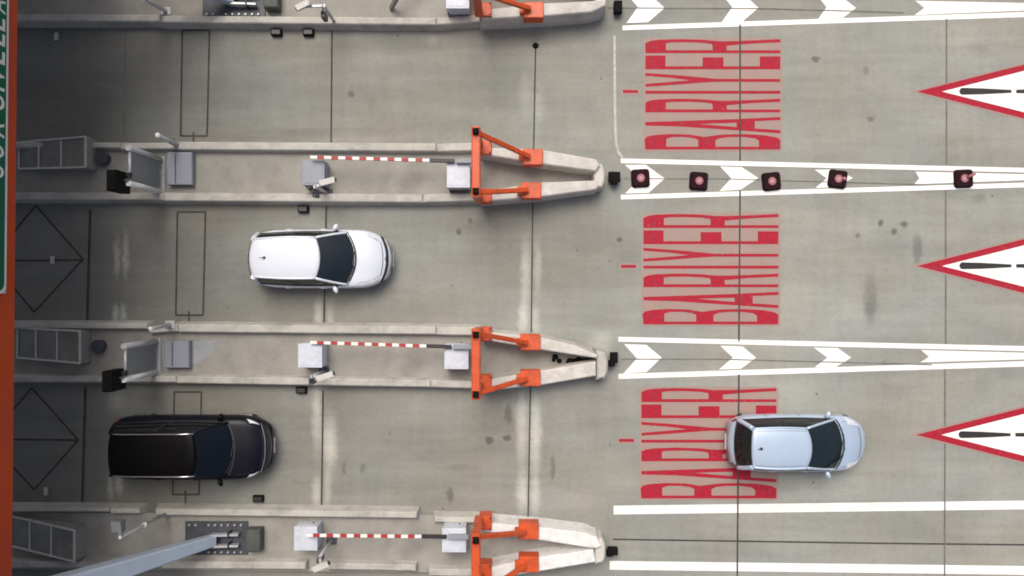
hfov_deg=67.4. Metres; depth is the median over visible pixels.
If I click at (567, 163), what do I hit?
crash nose
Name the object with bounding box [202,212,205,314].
loop cut
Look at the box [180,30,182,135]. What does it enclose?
loop cut
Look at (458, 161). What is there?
barrier boom
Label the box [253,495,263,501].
kerb box
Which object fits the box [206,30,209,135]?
loop cut
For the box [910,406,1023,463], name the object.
warning triangle
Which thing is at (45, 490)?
lane stud
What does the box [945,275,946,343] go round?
expansion joint
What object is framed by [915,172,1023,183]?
chevron
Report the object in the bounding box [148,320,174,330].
pole
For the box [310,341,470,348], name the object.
barrier boom
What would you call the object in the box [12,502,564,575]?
traffic island
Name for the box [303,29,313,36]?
kerb box
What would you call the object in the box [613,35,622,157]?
lane line
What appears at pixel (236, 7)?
canopy column
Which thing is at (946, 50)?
expansion joint
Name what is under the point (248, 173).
traffic island
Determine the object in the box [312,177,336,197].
lane camera
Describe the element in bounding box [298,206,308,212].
kerb box
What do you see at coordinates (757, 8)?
expansion joint
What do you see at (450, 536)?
barrier boom
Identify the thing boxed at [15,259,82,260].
loop cut
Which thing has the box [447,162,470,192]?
barrier machine
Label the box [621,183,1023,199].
lane line
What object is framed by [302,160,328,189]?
reader cabinet
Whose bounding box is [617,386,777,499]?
painted word
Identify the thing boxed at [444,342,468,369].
barrier machine
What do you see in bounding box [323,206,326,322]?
expansion joint
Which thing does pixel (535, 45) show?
joint cap
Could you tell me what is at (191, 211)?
loop cut
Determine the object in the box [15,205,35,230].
loop cut
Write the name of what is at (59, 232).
loop cut
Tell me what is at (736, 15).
chevron
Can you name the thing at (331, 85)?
expansion joint
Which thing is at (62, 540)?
stair cover
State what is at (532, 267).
expansion joint
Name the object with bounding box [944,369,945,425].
expansion joint
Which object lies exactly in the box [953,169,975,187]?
marker block
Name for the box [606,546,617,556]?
nose lamp
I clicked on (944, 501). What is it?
expansion joint
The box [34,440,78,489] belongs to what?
loop cut
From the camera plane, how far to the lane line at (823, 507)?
23.99 m
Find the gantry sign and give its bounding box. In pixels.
[0,0,8,293]
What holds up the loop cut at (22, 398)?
on the ground
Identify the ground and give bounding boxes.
[12,0,1023,575]
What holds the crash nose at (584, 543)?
on the ground
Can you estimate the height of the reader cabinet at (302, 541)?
0.712 m
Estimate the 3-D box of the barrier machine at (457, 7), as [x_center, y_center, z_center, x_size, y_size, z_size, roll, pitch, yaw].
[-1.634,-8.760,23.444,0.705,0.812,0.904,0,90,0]
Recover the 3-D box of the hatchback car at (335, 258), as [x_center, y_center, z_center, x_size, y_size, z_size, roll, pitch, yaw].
[-5.864,-0.885,23.184,4.440,1.648,2.088,0,90,0]
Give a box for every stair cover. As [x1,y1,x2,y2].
[12,514,85,562]
[16,328,91,363]
[18,136,96,170]
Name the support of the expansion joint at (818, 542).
on the ground
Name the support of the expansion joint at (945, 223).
on the ground
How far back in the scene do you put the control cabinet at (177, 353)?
23.58 m
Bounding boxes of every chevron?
[623,344,661,373]
[625,165,663,193]
[627,0,663,22]
[719,346,755,369]
[720,166,757,190]
[721,0,757,22]
[815,348,850,366]
[816,0,855,22]
[816,170,851,187]
[915,1,1023,14]
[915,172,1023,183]
[922,350,1023,361]
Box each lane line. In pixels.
[610,561,1023,574]
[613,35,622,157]
[614,501,1023,513]
[618,337,1023,350]
[618,361,1023,378]
[621,158,1023,172]
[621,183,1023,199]
[622,12,1023,29]
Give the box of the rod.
[389,0,398,9]
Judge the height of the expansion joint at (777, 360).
0.001 m
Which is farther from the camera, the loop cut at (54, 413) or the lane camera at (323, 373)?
the loop cut at (54, 413)
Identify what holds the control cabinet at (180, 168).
on the traffic island at (248, 173)
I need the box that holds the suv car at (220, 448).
[108,413,274,485]
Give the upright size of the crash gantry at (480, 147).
2.500 m
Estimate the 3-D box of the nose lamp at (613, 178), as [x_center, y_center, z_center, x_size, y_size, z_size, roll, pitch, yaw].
[3.167,-3.394,23.810,0.350,0.380,0.390,0,90,0]
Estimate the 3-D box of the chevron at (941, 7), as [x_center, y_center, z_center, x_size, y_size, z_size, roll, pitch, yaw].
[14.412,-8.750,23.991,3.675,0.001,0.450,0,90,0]
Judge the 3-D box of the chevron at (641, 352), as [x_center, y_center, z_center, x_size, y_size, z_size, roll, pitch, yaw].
[4.075,2.212,23.991,1.200,0.001,0.925,0,90,0]
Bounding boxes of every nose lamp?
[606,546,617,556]
[608,172,619,184]
[608,352,617,366]
[613,0,621,14]
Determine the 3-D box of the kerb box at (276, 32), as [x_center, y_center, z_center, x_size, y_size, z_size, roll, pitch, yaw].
[-7.329,-7.950,23.913,0.320,0.175,0.200,0,90,0]
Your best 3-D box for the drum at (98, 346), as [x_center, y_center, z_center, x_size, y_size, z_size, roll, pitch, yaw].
[-12.748,1.793,23.715,0.405,0.270,0.405,0,90,0]
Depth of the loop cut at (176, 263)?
23.99 m
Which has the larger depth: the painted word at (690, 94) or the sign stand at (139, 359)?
the painted word at (690, 94)
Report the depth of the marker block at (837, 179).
23.87 m
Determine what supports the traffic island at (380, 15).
on the ground
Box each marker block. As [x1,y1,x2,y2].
[631,169,649,187]
[689,172,707,190]
[761,172,780,190]
[827,169,847,188]
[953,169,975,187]
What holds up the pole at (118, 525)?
on the traffic island at (278, 522)
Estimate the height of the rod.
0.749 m
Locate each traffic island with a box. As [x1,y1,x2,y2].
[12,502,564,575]
[14,320,590,388]
[15,142,590,205]
[17,0,591,31]
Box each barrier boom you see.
[306,533,468,539]
[310,155,470,163]
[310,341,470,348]
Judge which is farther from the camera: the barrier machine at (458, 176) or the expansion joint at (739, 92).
the expansion joint at (739, 92)
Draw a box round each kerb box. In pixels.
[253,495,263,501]
[271,29,282,36]
[296,387,306,393]
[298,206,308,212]
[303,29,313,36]
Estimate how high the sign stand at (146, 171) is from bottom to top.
2.650 m
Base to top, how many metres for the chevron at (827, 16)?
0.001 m
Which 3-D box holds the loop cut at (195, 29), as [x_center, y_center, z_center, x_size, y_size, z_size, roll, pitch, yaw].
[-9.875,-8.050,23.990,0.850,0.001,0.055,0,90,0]
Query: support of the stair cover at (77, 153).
on the traffic island at (248, 173)
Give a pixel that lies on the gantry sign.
(4, 27)
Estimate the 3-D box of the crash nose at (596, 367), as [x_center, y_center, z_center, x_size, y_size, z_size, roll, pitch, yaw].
[0.984,2.207,23.575,3.949,0.850,1.919,0,90,0]
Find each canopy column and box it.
[52,521,263,575]
[203,0,281,15]
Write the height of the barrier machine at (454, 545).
0.812 m
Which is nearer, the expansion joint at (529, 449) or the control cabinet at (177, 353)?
the control cabinet at (177, 353)
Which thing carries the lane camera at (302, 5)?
on the traffic island at (380, 15)
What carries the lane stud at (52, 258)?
on the ground
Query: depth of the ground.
24.00 m
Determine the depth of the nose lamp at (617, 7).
23.66 m
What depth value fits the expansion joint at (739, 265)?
23.99 m
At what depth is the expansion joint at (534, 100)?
23.99 m
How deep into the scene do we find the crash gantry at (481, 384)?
22.41 m
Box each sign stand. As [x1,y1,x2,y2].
[102,338,161,391]
[106,145,165,193]
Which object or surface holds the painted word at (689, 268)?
on the ground
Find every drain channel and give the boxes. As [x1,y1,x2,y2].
[81,387,86,501]
[86,210,90,319]
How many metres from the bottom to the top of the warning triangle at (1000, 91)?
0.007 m
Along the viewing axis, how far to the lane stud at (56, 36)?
23.95 m
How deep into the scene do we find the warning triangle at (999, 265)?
23.99 m
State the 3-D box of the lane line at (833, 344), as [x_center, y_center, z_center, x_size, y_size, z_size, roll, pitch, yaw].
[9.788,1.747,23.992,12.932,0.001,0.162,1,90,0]
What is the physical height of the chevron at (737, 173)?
0.001 m
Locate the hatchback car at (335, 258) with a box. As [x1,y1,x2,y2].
[248,224,393,292]
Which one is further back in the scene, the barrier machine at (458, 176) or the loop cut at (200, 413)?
the loop cut at (200, 413)
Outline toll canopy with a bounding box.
[0,0,16,575]
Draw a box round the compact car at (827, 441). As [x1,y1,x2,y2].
[725,411,865,478]
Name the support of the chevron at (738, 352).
on the ground
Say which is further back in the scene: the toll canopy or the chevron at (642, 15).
the chevron at (642, 15)
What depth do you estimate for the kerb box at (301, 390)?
23.82 m
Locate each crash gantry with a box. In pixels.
[471,126,542,204]
[471,326,539,399]
[471,511,538,575]
[473,0,543,22]
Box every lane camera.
[295,0,334,21]
[309,367,334,384]
[311,537,336,572]
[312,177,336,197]
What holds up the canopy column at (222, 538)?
on the traffic island at (278, 522)
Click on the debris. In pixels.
(568, 360)
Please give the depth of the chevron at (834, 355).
23.99 m
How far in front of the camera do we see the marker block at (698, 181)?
23.87 m
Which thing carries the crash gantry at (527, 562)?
on the traffic island at (278, 522)
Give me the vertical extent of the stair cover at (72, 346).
0.635 m
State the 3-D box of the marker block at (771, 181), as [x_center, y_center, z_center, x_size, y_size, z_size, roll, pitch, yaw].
[8.091,-3.324,23.924,0.580,0.137,0.580,-6,90,0]
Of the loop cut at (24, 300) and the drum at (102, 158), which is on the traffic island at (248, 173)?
the drum at (102, 158)
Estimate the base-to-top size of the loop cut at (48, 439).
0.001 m
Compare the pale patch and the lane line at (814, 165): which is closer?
the pale patch
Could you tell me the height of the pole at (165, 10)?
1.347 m
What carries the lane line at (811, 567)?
on the ground
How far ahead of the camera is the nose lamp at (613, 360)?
23.66 m
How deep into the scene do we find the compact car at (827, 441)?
22.78 m
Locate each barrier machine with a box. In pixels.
[442,522,466,551]
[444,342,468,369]
[446,0,469,16]
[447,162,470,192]
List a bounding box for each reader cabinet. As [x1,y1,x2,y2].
[294,521,321,550]
[298,342,326,367]
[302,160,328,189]
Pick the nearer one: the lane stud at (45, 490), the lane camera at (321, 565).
the lane camera at (321, 565)
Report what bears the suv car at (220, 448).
on the ground
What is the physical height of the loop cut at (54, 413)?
0.001 m
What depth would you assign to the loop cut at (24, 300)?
23.99 m
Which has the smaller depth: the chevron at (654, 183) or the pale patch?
the pale patch
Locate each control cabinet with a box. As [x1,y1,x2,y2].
[164,340,191,367]
[167,152,194,185]
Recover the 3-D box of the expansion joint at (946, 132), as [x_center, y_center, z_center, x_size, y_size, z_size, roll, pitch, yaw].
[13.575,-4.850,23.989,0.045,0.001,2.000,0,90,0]
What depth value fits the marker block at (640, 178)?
23.87 m
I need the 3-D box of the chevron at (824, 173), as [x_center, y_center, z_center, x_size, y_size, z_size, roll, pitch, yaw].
[10.050,-3.413,23.991,1.200,0.001,0.575,0,90,0]
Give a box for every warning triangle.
[909,63,1023,119]
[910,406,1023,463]
[911,237,1023,294]
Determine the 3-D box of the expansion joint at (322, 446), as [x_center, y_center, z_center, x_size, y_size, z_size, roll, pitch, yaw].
[-5.925,5.025,23.989,0.052,0.001,3.650,1,90,0]
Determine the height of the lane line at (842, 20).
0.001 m
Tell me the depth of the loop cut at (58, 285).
23.99 m
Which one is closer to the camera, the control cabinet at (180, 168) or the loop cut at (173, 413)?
the control cabinet at (180, 168)
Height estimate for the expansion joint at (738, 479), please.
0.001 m
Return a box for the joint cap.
[532,42,538,48]
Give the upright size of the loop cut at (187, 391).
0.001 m
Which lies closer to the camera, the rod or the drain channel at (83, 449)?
the rod
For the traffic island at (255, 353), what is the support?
on the ground
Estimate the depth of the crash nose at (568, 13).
23.26 m
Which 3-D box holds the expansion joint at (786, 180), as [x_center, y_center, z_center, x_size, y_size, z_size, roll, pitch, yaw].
[8.251,-3.348,23.989,9.502,0.001,0.087,1,90,0]
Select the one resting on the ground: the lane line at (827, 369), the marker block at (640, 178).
the lane line at (827, 369)
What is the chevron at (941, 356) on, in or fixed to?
on the ground
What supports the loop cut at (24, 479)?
on the ground
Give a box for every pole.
[111,513,173,538]
[142,0,170,14]
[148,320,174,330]
[155,132,178,146]
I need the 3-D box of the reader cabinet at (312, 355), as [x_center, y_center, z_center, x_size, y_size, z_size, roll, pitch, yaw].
[-6.064,2.057,23.444,0.729,0.812,0.832,0,90,0]
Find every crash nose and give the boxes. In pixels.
[480,0,605,29]
[480,148,604,205]
[482,513,604,575]
[492,329,607,388]
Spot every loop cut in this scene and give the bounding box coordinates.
[13,439,77,440]
[13,466,33,489]
[14,388,31,408]
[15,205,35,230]
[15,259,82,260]
[15,289,34,312]
[32,388,78,439]
[34,261,81,311]
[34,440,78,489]
[36,205,83,258]
[172,392,174,494]
[174,391,200,392]
[175,212,177,314]
[176,314,202,315]
[177,211,204,212]
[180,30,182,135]
[181,135,206,136]
[182,29,208,30]
[198,392,201,494]
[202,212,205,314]
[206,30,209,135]
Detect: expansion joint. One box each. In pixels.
[321,390,323,504]
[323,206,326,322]
[330,30,332,141]
[527,386,530,516]
[531,202,532,332]
[533,49,535,148]
[608,7,903,12]
[613,539,1023,545]
[621,359,931,364]
[624,178,927,184]
[736,374,739,575]
[738,190,740,341]
[739,25,740,160]
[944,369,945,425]
[944,444,945,575]
[945,190,946,257]
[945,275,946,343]
[946,19,946,82]
[946,101,946,164]
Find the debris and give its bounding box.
[552,354,592,362]
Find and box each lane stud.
[44,487,47,494]
[50,256,54,263]
[54,33,58,40]
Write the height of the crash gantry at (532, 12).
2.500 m
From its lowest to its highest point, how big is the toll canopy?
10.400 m
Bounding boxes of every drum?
[91,340,106,352]
[95,151,110,164]
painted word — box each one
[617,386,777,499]
[619,212,779,325]
[621,38,781,151]
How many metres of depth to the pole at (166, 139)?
22.85 m
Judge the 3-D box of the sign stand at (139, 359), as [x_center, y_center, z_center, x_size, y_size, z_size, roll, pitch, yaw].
[-11.081,2.215,22.525,0.518,2.650,1.330,0,90,0]
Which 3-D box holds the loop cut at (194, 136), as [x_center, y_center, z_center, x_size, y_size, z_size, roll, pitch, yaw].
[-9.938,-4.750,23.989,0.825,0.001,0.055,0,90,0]
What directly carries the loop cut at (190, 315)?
on the ground
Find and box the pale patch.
[192,340,218,364]
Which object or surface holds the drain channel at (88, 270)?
on the ground
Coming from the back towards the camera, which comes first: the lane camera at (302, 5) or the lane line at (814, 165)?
the lane line at (814, 165)

